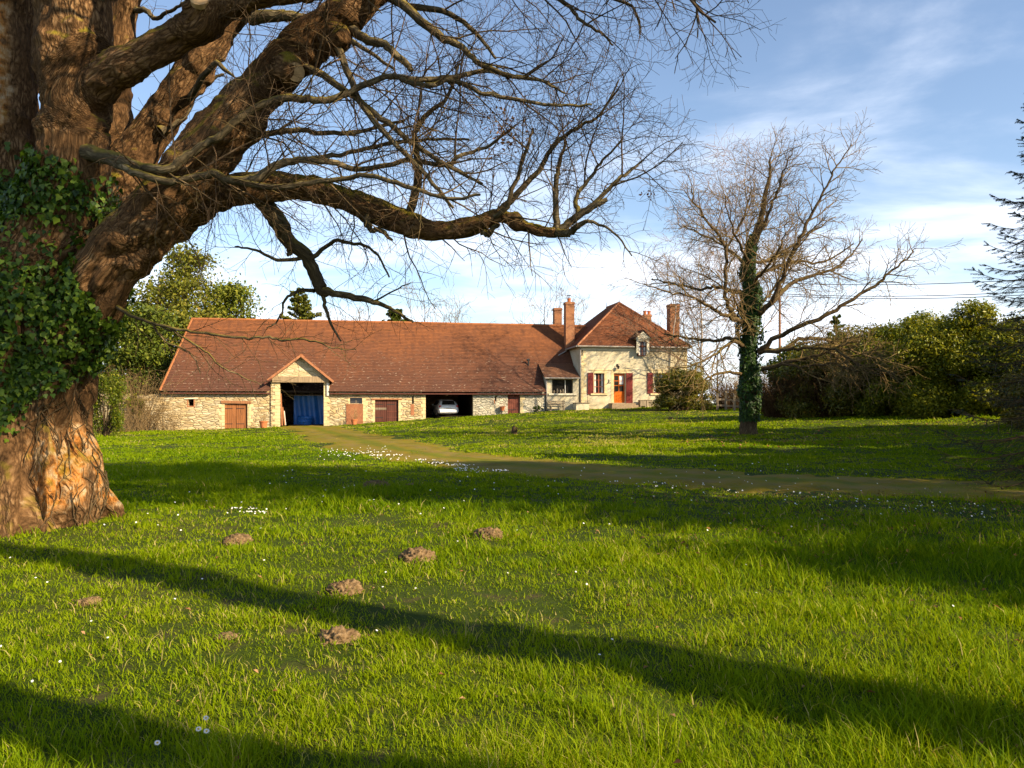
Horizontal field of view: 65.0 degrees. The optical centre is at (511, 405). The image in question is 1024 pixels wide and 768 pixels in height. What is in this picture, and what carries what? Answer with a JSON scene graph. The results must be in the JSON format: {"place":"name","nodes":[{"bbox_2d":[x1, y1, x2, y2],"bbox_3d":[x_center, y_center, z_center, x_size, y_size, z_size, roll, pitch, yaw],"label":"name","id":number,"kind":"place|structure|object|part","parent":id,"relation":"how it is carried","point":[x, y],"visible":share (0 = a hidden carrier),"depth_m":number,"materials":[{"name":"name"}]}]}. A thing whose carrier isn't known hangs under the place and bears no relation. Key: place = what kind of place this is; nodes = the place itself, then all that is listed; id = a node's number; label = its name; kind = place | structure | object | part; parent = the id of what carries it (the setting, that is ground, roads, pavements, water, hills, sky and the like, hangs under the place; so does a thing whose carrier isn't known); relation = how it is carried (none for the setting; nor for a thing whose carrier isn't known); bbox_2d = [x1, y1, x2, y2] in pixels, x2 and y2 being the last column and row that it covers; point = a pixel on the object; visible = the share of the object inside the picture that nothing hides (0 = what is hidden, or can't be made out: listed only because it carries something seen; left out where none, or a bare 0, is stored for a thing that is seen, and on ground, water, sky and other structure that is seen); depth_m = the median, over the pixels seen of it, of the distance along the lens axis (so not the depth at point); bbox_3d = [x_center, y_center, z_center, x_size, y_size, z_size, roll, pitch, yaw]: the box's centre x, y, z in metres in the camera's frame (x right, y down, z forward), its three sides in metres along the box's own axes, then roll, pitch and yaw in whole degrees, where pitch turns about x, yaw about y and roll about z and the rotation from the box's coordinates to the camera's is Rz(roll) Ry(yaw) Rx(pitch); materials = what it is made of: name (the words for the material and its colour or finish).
{"place":"outdoors","nodes":[
{"label":"outdoors","id":0,"kind":"place"},
{"bbox_2d":[0,403,1023,767],"bbox_3d":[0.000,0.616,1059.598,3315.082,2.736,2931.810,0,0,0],"label":"lawn","id":1,"kind":"structure","parent":0,"point":[468,609],"depth_m":6.30,"materials":[{"name":"plant"}]},
{"bbox_2d":[67,596,108,606],"bbox_3d":[-3.445,1.593,6.535,0.318,0.067,0.265,0,0,0],"label":"molehill","id":2,"kind":"object","parent":1,"relation":"on","point":[91,599],"visible":0.84,"depth_m":6.50,"materials":[{"name":"soil"}]},
{"bbox_2d":[93,369,130,435],"bbox_3d":[-25.341,-0.105,50.088,3.062,4.364,2.961,0,0,0],"label":"shrub","id":3,"kind":"object","parent":1,"relation":"on","point":[115,415],"visible":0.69,"depth_m":49.72,"materials":[{"name":"green plant"}]},
{"bbox_2d":[98,281,141,375],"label":"conifer","id":4,"kind":"object","parent":1,"relation":"on","point":[103,372],"visible":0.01,"depth_m":78.52,"materials":[{"name":"green plant"}]},
{"bbox_2d":[101,409,152,431],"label":"bare shrub","id":5,"kind":"object","parent":1,"relation":"on","point":[136,423],"visible":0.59,"depth_m":57.96,"materials":[{"name":"brown plant"}]},
{"bbox_2d":[93,392,162,429],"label":"ruined wall","id":6,"kind":"structure","parent":1,"relation":"on","point":[156,398],"depth_m":61.85,"materials":[{"name":"stone"}]},
{"bbox_2d":[128,393,144,418],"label":"wall creeper","id":7,"kind":"object","parent":6,"relation":"attached to","point":[134,394],"depth_m":61.45,"materials":[{"name":"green plant"}]},
{"bbox_2d":[97,361,161,406],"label":"bare shrub","id":8,"kind":"object","parent":1,"relation":"on","point":[147,377],"visible":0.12,"depth_m":65.57,"materials":[{"name":"brown plant"}]},
{"bbox_2d":[101,367,175,430],"bbox_3d":[-28.503,-0.478,60.775,6.756,5.025,6.729,0,0,0],"label":"bare shrub","id":9,"kind":"object","parent":1,"relation":"on","point":[141,411],"visible":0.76,"depth_m":60.79,"materials":[{"name":"brown plant"}]},
{"bbox_2d":[99,302,193,404],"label":"broadleaf tree","id":10,"kind":"object","parent":1,"relation":"on","point":[141,356],"visible":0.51,"depth_m":66.70,"materials":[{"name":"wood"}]},
{"bbox_2d":[155,740,159,762],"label":"daisy","id":11,"kind":"object","parent":1,"relation":"on","point":[157,742],"visible":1,"depth_m":3.58,"materials":[{"name":"white plant"}]},
{"bbox_2d":[105,273,214,391],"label":"conifer","id":12,"kind":"object","parent":1,"relation":"on","point":[168,295],"visible":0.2,"depth_m":73.14,"materials":[{"name":"plant"}]},
{"bbox_2d":[145,403,189,430],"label":"bare shrub","id":13,"kind":"object","parent":1,"relation":"on","point":[170,423],"visible":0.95,"depth_m":60.77,"materials":[{"name":"brown plant"}]},
{"bbox_2d":[135,241,230,393],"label":"broadleaf tree","id":14,"kind":"object","parent":1,"relation":"on","point":[177,273],"visible":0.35,"depth_m":77.05,"materials":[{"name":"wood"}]},
{"bbox_2d":[206,630,244,640],"bbox_3d":[-1.964,1.583,5.513,0.236,0.047,0.228,0,0,31],"label":"molehill","id":15,"kind":"object","parent":1,"relation":"on","point":[230,634],"visible":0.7,"depth_m":5.49,"materials":[{"name":"soil"}]},
{"bbox_2d":[191,269,266,318],"bbox_3d":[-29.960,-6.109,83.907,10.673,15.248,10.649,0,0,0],"label":"broadleaf tree","id":16,"kind":"object","parent":1,"relation":"on","point":[233,293],"visible":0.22,"depth_m":83.24,"materials":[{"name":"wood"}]},
{"bbox_2d":[218,533,259,545],"bbox_3d":[-3.175,1.570,9.347,0.467,0.155,0.451,0,0,38],"label":"molehill","id":17,"kind":"object","parent":1,"relation":"on","point":[237,537],"visible":0.57,"depth_m":9.28,"materials":[{"name":"soil"}]},
{"bbox_2d":[259,411,267,427],"bbox_3d":[-19.106,1.042,61.790,0.888,1.379,0.821,0,0,40],"label":"plant pot","id":18,"kind":"object","parent":1,"relation":"on","point":[263,423],"visible":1,"depth_m":61.64,"materials":[{"name":"ceramic"}]},
{"bbox_2d":[280,287,323,319],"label":"conifer","id":19,"kind":"object","parent":1,"relation":"on","point":[305,305],"visible":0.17,"depth_m":91.49,"materials":[{"name":"green plant"}]},
{"bbox_2d":[310,296,363,320],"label":"bare tree","id":20,"kind":"object","parent":1,"relation":"on","point":[329,312],"visible":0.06,"depth_m":91.17,"materials":[{"name":"brown wood"}]},
{"bbox_2d":[315,625,369,646],"bbox_3d":[-1.172,1.587,5.522,0.372,0.140,0.387,0,0,30],"label":"molehill","id":21,"kind":"object","parent":1,"relation":"on","point":[340,633],"visible":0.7,"depth_m":5.48,"materials":[{"name":"soil"}]},
{"bbox_2d":[317,578,374,596],"bbox_3d":[-1.449,1.609,7.038,0.432,0.156,0.453,0,0,30],"label":"molehill","id":22,"kind":"object","parent":1,"relation":"on","point":[352,585],"visible":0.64,"depth_m":6.98,"materials":[{"name":"soil"}]},
{"bbox_2d":[333,278,373,320],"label":"bare tree","id":23,"kind":"object","parent":1,"relation":"on","point":[358,313],"visible":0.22,"depth_m":96.81,"materials":[{"name":"brown wood"}]},
{"bbox_2d":[350,409,357,424],"bbox_3d":[-12.472,0.827,63.748,0.690,1.405,0.794,0,0,-31],"label":"plant pot","id":24,"kind":"object","parent":1,"relation":"on","point":[354,421],"visible":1,"depth_m":63.62,"materials":[{"name":"ceramic"}]},
{"bbox_2d":[346,404,362,423],"bbox_3d":[-12.647,0.703,64.612,1.323,1.655,0.050,0,0,-10],"label":"trellis","id":25,"kind":"object","parent":1,"relation":"on","point":[351,414],"visible":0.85,"depth_m":64.60,"materials":[{"name":"wood"}]},
{"bbox_2d":[159,318,587,429],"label":"barn","id":26,"kind":"structure","parent":1,"relation":"on","point":[473,369],"depth_m":66.83,"materials":[{"name":"tile"}]},
{"bbox_2d":[225,404,235,427],"bbox_3d":[-22.081,0.849,63.047,0.833,1.907,0.070,0,0,-10],"label":"door","id":27,"kind":"structure","parent":26,"relation":"in","point":[230,409],"depth_m":63.02,"materials":[{"name":"brown wood"}]},
{"bbox_2d":[237,404,246,427],"bbox_3d":[-21.227,0.849,63.205,0.833,1.907,0.070,0,0,-10],"label":"door","id":28,"kind":"structure","parent":26,"relation":"in","point":[241,419],"depth_m":63.18,"materials":[{"name":"brown wood"}]},
{"bbox_2d":[281,394,282,424],"bbox_3d":[-18.363,0.337,64.047,0.108,2.561,0.447,0,0,-34],"label":"plank","id":29,"kind":"object","parent":26,"relation":"on","point":[281,411],"visible":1,"depth_m":64.00,"materials":[{"name":"wood"}]},
{"bbox_2d":[297,416,312,424],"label":"folded sheet","id":30,"kind":"object","parent":26,"relation":"on","point":[305,420],"visible":0.98,"depth_m":66.07,"materials":[{"name":"blue fabric"}]},
{"bbox_2d":[290,395,323,423],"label":"tarpaulin","id":31,"kind":"object","parent":26,"relation":"hanging from","point":[309,405],"visible":0.78,"depth_m":67.06,"materials":[{"name":"blue plastic"}]},
{"bbox_2d":[350,398,361,403],"bbox_3d":[-12.596,-0.365,64.912,0.969,0.472,0.100,0,0,-10],"label":"window pane","id":32,"kind":"structure","parent":26,"relation":"in","point":[352,400],"depth_m":64.90,"materials":[{"name":"grey glass"}]},
{"bbox_2d":[375,400,385,421],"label":"door","id":33,"kind":"structure","parent":26,"relation":"in","point":[380,405],"depth_m":65.14,"materials":[{"name":"brown wood"}]},
{"bbox_2d":[387,400,397,421],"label":"door","id":34,"kind":"structure","parent":26,"relation":"in","point":[392,405],"depth_m":65.33,"materials":[{"name":"brown wood"}]},
{"bbox_2d":[432,399,457,416],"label":"parked car","id":35,"kind":"object","parent":26,"relation":"in","point":[445,406],"visible":1,"depth_m":67.38,"materials":[{"name":"paint"}]},
{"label":"rear window","id":36,"kind":"part","parent":35,"relation":"part of","materials":[{"name":"black glass"}]},
{"bbox_2d":[508,395,519,413],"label":"door","id":37,"kind":"structure","parent":26,"relation":"in","point":[513,400],"depth_m":67.14,"materials":[{"name":"red wood"}]},
{"bbox_2d":[363,479,388,486],"bbox_3d":[-2.688,1.602,15.896,0.770,0.269,0.820,0,0,-40],"label":"molehill","id":38,"kind":"object","parent":1,"relation":"on","point":[374,481],"visible":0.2,"depth_m":15.86,"materials":[{"name":"soil"}]},
{"bbox_2d":[0,0,778,537],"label":"old tree","id":39,"kind":"object","parent":1,"relation":"on","point":[82,68],"visible":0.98,"depth_m":9.98,"materials":[{"name":"brown plant"}]},
{"bbox_2d":[0,142,134,528],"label":"ivy","id":40,"kind":"object","parent":39,"relation":"attached to","point":[16,384],"visible":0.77,"depth_m":10.18,"materials":[{"name":"green plant"}]},
{"bbox_2d":[382,308,405,320],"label":"conifer","id":41,"kind":"object","parent":1,"relation":"on","point":[397,317],"visible":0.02,"depth_m":91.56,"materials":[{"name":"green plant"}]},
{"bbox_2d":[386,546,436,564],"bbox_3d":[-1.002,1.581,8.408,0.640,0.195,0.579,0,0,-42],"label":"molehill","id":42,"kind":"object","parent":1,"relation":"on","point":[408,554],"visible":0.5,"depth_m":8.31,"materials":[{"name":"soil"}]},
{"bbox_2d":[397,252,456,321],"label":"bare tree","id":43,"kind":"object","parent":1,"relation":"on","point":[409,303],"visible":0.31,"depth_m":94.16,"materials":[{"name":"brown wood"}]},
{"bbox_2d":[429,270,475,322],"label":"bare tree","id":44,"kind":"object","parent":1,"relation":"on","point":[460,307],"visible":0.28,"depth_m":90.49,"materials":[{"name":"brown wood"}]},
{"bbox_2d":[438,292,496,322],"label":"bare tree","id":45,"kind":"object","parent":1,"relation":"on","point":[458,313],"visible":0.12,"depth_m":95.87,"materials":[{"name":"brown wood"}]},
{"bbox_2d":[463,526,508,540],"bbox_3d":[-0.302,1.549,9.640,0.560,0.185,0.487,0,0,27],"label":"molehill","id":46,"kind":"object","parent":1,"relation":"on","point":[490,531],"visible":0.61,"depth_m":9.55,"materials":[{"name":"soil"}]},
{"bbox_2d":[0,447,994,681],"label":"daisies","id":47,"kind":"object","parent":1,"relation":"on","point":[494,489],"visible":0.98,"depth_m":14.32,"materials":[{"name":"white plant"}]},
{"bbox_2d":[1,418,1023,762],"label":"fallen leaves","id":48,"kind":"object","parent":1,"relation":"on","point":[737,540],"visible":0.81,"depth_m":11.04,"materials":[{"name":"plant"}]},
{"bbox_2d":[511,426,517,433],"bbox_3d":[0.109,1.358,40.375,0.347,0.639,0.233,0,0,0],"label":"tree stump","id":49,"kind":"object","parent":1,"relation":"on","point":[513,431],"visible":0.69,"depth_m":40.32,"materials":[{"name":"brown wood"}]},
{"bbox_2d":[532,405,542,411],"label":"bush","id":50,"kind":"object","parent":1,"relation":"on","point":[536,408],"visible":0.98,"depth_m":66.61,"materials":[{"name":"green plant"}]},
{"bbox_2d":[510,262,586,324],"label":"bare tree","id":51,"kind":"object","parent":1,"relation":"on","point":[560,300],"visible":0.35,"depth_m":99.73,"materials":[{"name":"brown wood"}]},
{"bbox_2d":[548,401,565,410],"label":"garden bench","id":52,"kind":"object","parent":1,"relation":"on","point":[550,403],"visible":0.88,"depth_m":67.24,"materials":[{"name":"grey wood"}]},
{"bbox_2d":[538,363,579,410],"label":"lean to","id":53,"kind":"object","parent":1,"relation":"on","point":[561,382],"visible":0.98,"depth_m":67.94,"materials":[{"name":"paint"}]},
{"bbox_2d":[552,380,571,392],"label":"window pane","id":54,"kind":"structure","parent":53,"relation":"in","point":[558,386],"depth_m":68.06,"materials":[{"name":"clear glass"}]},
{"bbox_2d":[548,269,589,324],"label":"bare tree","id":55,"kind":"object","parent":1,"relation":"on","point":[576,303],"visible":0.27,"depth_m":99.11,"materials":[{"name":"brown wood"}]},
{"bbox_2d":[573,393,588,409],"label":"stone landing","id":56,"kind":"object","parent":1,"relation":"on","point":[580,406],"visible":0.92,"depth_m":66.99,"materials":[{"name":"stone"}]},
{"bbox_2d":[552,295,691,408],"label":"house","id":57,"kind":"structure","parent":1,"relation":"on","point":[597,354],"depth_m":68.98,"materials":[{"name":"stone"}]},
{"bbox_2d":[594,373,603,392],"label":"window","id":58,"kind":"structure","parent":57,"relation":"in","point":[598,377],"depth_m":68.55,"materials":[{"name":"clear glass"}]},
{"bbox_2d":[614,373,624,402],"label":"door","id":59,"kind":"structure","parent":57,"relation":"in","point":[619,378],"depth_m":68.91,"materials":[{"name":"orange wood"}]},
{"bbox_2d":[638,341,645,355],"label":"window","id":60,"kind":"structure","parent":57,"relation":"in","point":[641,349],"depth_m":68.78,"materials":[{"name":"white glass"}]},
{"bbox_2d":[654,373,662,392],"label":"window","id":61,"kind":"structure","parent":57,"relation":"in","point":[654,373],"depth_m":69.49,"materials":[{"name":"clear glass"}]},
{"bbox_2d":[609,403,638,408],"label":"stone steps","id":62,"kind":"structure","parent":1,"relation":"on","point":[621,405],"depth_m":67.46,"materials":[{"name":"beige stone"}]},
{"bbox_2d":[638,400,645,407],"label":"planter box","id":63,"kind":"object","parent":1,"relation":"on","point":[641,403],"visible":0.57,"depth_m":68.31,"materials":[{"name":"beige stone"}]},
{"bbox_2d":[646,400,651,406],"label":"planter box","id":64,"kind":"object","parent":1,"relation":"on","point":[647,403],"visible":0.55,"depth_m":68.38,"materials":[{"name":"grey wood"}]},
{"bbox_2d":[623,231,717,372],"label":"birch","id":65,"kind":"object","parent":1,"relation":"on","point":[673,302],"visible":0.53,"depth_m":69.28,"materials":[{"name":"brown plant"}]},
{"bbox_2d":[648,365,714,410],"bbox_3d":[13.269,-1.324,62.587,4.854,3.833,3.885,0,0,31],"label":"round bush","id":66,"kind":"object","parent":1,"relation":"on","point":[662,400],"visible":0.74,"depth_m":61.84,"materials":[{"name":"green plant"}]},
{"bbox_2d":[600,172,763,395],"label":"birch","id":67,"kind":"object","parent":1,"relation":"on","point":[709,264],"visible":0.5,"depth_m":67.48,"materials":[{"name":"brown plant"}]},
{"bbox_2d":[690,312,739,388],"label":"bare tree","id":68,"kind":"object","parent":1,"relation":"on","point":[716,351],"visible":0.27,"depth_m":81.98,"materials":[{"name":"brown wood"}]},
{"bbox_2d":[701,374,738,408],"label":"bare shrub","id":69,"kind":"object","parent":1,"relation":"on","point":[723,397],"visible":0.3,"depth_m":63.49,"materials":[{"name":"red plant"}]},
{"bbox_2d":[716,393,724,408],"bbox_3d":[16.099,-0.150,62.000,0.680,1.550,0.120,0,0,0],"label":"fence post","id":70,"kind":"object","parent":1,"relation":"on","point":[717,402],"visible":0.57,"depth_m":61.94,"materials":[{"name":"brown wood"}]},
{"bbox_2d":[725,391,732,409],"bbox_3d":[16.492,-0.202,61.000,0.680,1.750,0.120,0,0,0],"label":"fence post","id":71,"kind":"object","parent":1,"relation":"on","point":[726,405],"visible":0.55,"depth_m":60.94,"materials":[{"name":"brown wood"}]},
{"bbox_2d":[733,394,739,410],"bbox_3d":[16.863,-0.073,60.000,0.680,1.550,0.120,0,0,0],"label":"fence post","id":72,"kind":"object","parent":1,"relation":"on","point":[734,404],"visible":0.55,"depth_m":59.94,"materials":[{"name":"brown wood"}]},
{"bbox_2d":[715,375,772,408],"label":"bare shrub","id":73,"kind":"object","parent":1,"relation":"on","point":[737,383],"visible":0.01,"depth_m":59.91,"materials":[{"name":"brown plant"}]},
{"bbox_2d":[728,335,772,379],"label":"bare tree","id":74,"kind":"object","parent":1,"relation":"on","point":[736,365],"visible":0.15,"depth_m":80.09,"materials":[{"name":"brown wood"}]},
{"bbox_2d":[683,119,826,332],"bbox_3d":[16.861,-9.914,58.147,10.071,21.397,10.388,0,0,-19],"label":"birch","id":75,"kind":"object","parent":1,"relation":"on","point":[716,253],"visible":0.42,"depth_m":57.85,"materials":[{"name":"brown plant"}]},
{"bbox_2d":[727,362,828,417],"bbox_3d":[15.426,-0.917,45.063,6.754,3.409,4.861,0,0,0],"label":"bare shrub","id":76,"kind":"object","parent":1,"relation":"on","point":[768,400],"visible":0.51,"depth_m":44.34,"materials":[{"name":"red plant"}]},
{"bbox_2d":[778,297,780,357],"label":"utility pole","id":77,"kind":"object","parent":1,"relation":"on","point":[779,342],"visible":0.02,"depth_m":65.92,"materials":[{"name":"brown wood"}]},
{"bbox_2d":[795,281,996,284],"bbox_3d":[36.991,-9.518,56.998,35.005,1.155,0.051,0,0,31],"label":"overhead wire","id":78,"kind":"object","parent":77,"relation":"attached to","point":[901,284],"visible":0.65,"depth_m":61.47,"materials":[{"name":"black metal"}]},
{"bbox_2d":[781,295,1020,298],"bbox_3d":[36.991,-8.438,56.998,35.005,1.199,0.051,0,0,31],"label":"overhead wire","id":79,"kind":"object","parent":77,"relation":"attached to","point":[912,298],"visible":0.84,"depth_m":60.98,"materials":[{"name":"black metal"}]},
{"bbox_2d":[789,291,1023,296],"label":"overhead wire","id":80,"kind":"object","parent":77,"relation":"attached to","point":[901,296],"visible":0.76,"depth_m":61.36,"materials":[{"name":"black metal"}]},
{"bbox_2d":[601,110,965,434],"bbox_3d":[11.346,-5.440,34.706,15.429,14.687,10.738,0,0,-24],"label":"bare oak","id":81,"kind":"object","parent":1,"relation":"on","point":[791,262],"visible":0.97,"depth_m":33.49,"materials":[{"name":"brown plant"}]},
{"bbox_2d":[734,234,767,422],"bbox_3d":[10.333,-3.357,34.942,1.317,8.248,1.328,0,0,36],"label":"ivy","id":82,"kind":"object","parent":81,"relation":"attached to","point":[753,375],"visible":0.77,"depth_m":34.64,"materials":[{"name":"green plant"}]},
{"bbox_2d":[760,340,819,414],"bbox_3d":[17.822,-1.627,48.024,6.012,4.616,4.612,0,0,0],"label":"laurel","id":83,"kind":"object","parent":1,"relation":"on","point":[775,361],"visible":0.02,"depth_m":47.86,"materials":[{"name":"green plant"}]},
{"bbox_2d":[770,368,840,414],"bbox_3d":[17.894,-0.967,46.023,6.573,3.370,3.507,0,0,0],"label":"evergreen shrub","id":84,"kind":"object","parent":1,"relation":"on","point":[797,381],"visible":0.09,"depth_m":45.43,"materials":[{"name":"green plant"}]},
{"bbox_2d":[774,370,871,416],"bbox_3d":[17.502,-0.843,43.903,5.853,3.071,4.668,0,0,-26],"label":"bare shrub","id":85,"kind":"object","parent":1,"relation":"on","point":[821,406],"visible":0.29,"depth_m":43.35,"materials":[{"name":"red plant"}]},
{"bbox_2d":[825,314,845,337],"bbox_3d":[25.231,-3.368,61.924,3.280,7.443,2.646,0,0,0],"label":"conifer","id":86,"kind":"object","parent":1,"relation":"on","point":[837,319],"visible":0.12,"depth_m":61.86,"materials":[{"name":"green plant"}]},
{"bbox_2d":[770,320,912,417],"bbox_3d":[18.561,-1.935,44.242,8.627,5.330,5.737,0,0,0],"label":"bare shrub","id":87,"kind":"object","parent":1,"relation":"on","point":[830,399],"visible":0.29,"depth_m":43.02,"materials":[{"name":"brown plant"}]},
{"bbox_2d":[849,305,961,416],"bbox_3d":[21.406,-2.151,42.327,8.040,6.340,5.783,0,0,0],"label":"laurel","id":88,"kind":"object","parent":1,"relation":"on","point":[899,331],"visible":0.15,"depth_m":41.56,"materials":[{"name":"green plant"}]},
{"bbox_2d":[880,297,1023,418],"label":"laurel","id":89,"kind":"object","parent":1,"relation":"on","point":[937,346],"visible":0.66,"depth_m":39.09,"materials":[{"name":"green plant"}]},
{"bbox_2d":[928,102,1023,489],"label":"spruce","id":90,"kind":"object","parent":1,"relation":"on","point":[1016,401],"visible":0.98,"depth_m":15.42,"materials":[{"name":"green plant"}]},
{"bbox_2d":[948,309,1023,416],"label":"laurel","id":91,"kind":"object","parent":1,"relation":"on","point":[1005,336],"visible":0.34,"depth_m":37.81,"materials":[{"name":"green plant"}]},
{"bbox_2d":[987,370,1023,428],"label":"laurel","id":92,"kind":"object","parent":1,"relation":"on","point":[1015,392],"visible":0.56,"depth_m":32.77,"materials":[{"name":"green plant"}]},
{"bbox_2d":[38,0,1023,402],"label":"sky","id":93,"kind":"structure","parent":0,"point":[940,83],"materials":[{"name":"blue"}]},
{"bbox_2d":[280,425,1023,503],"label":"path","id":94,"kind":"structure","parent":0,"point":[376,443],"depth_m":17.74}
]}

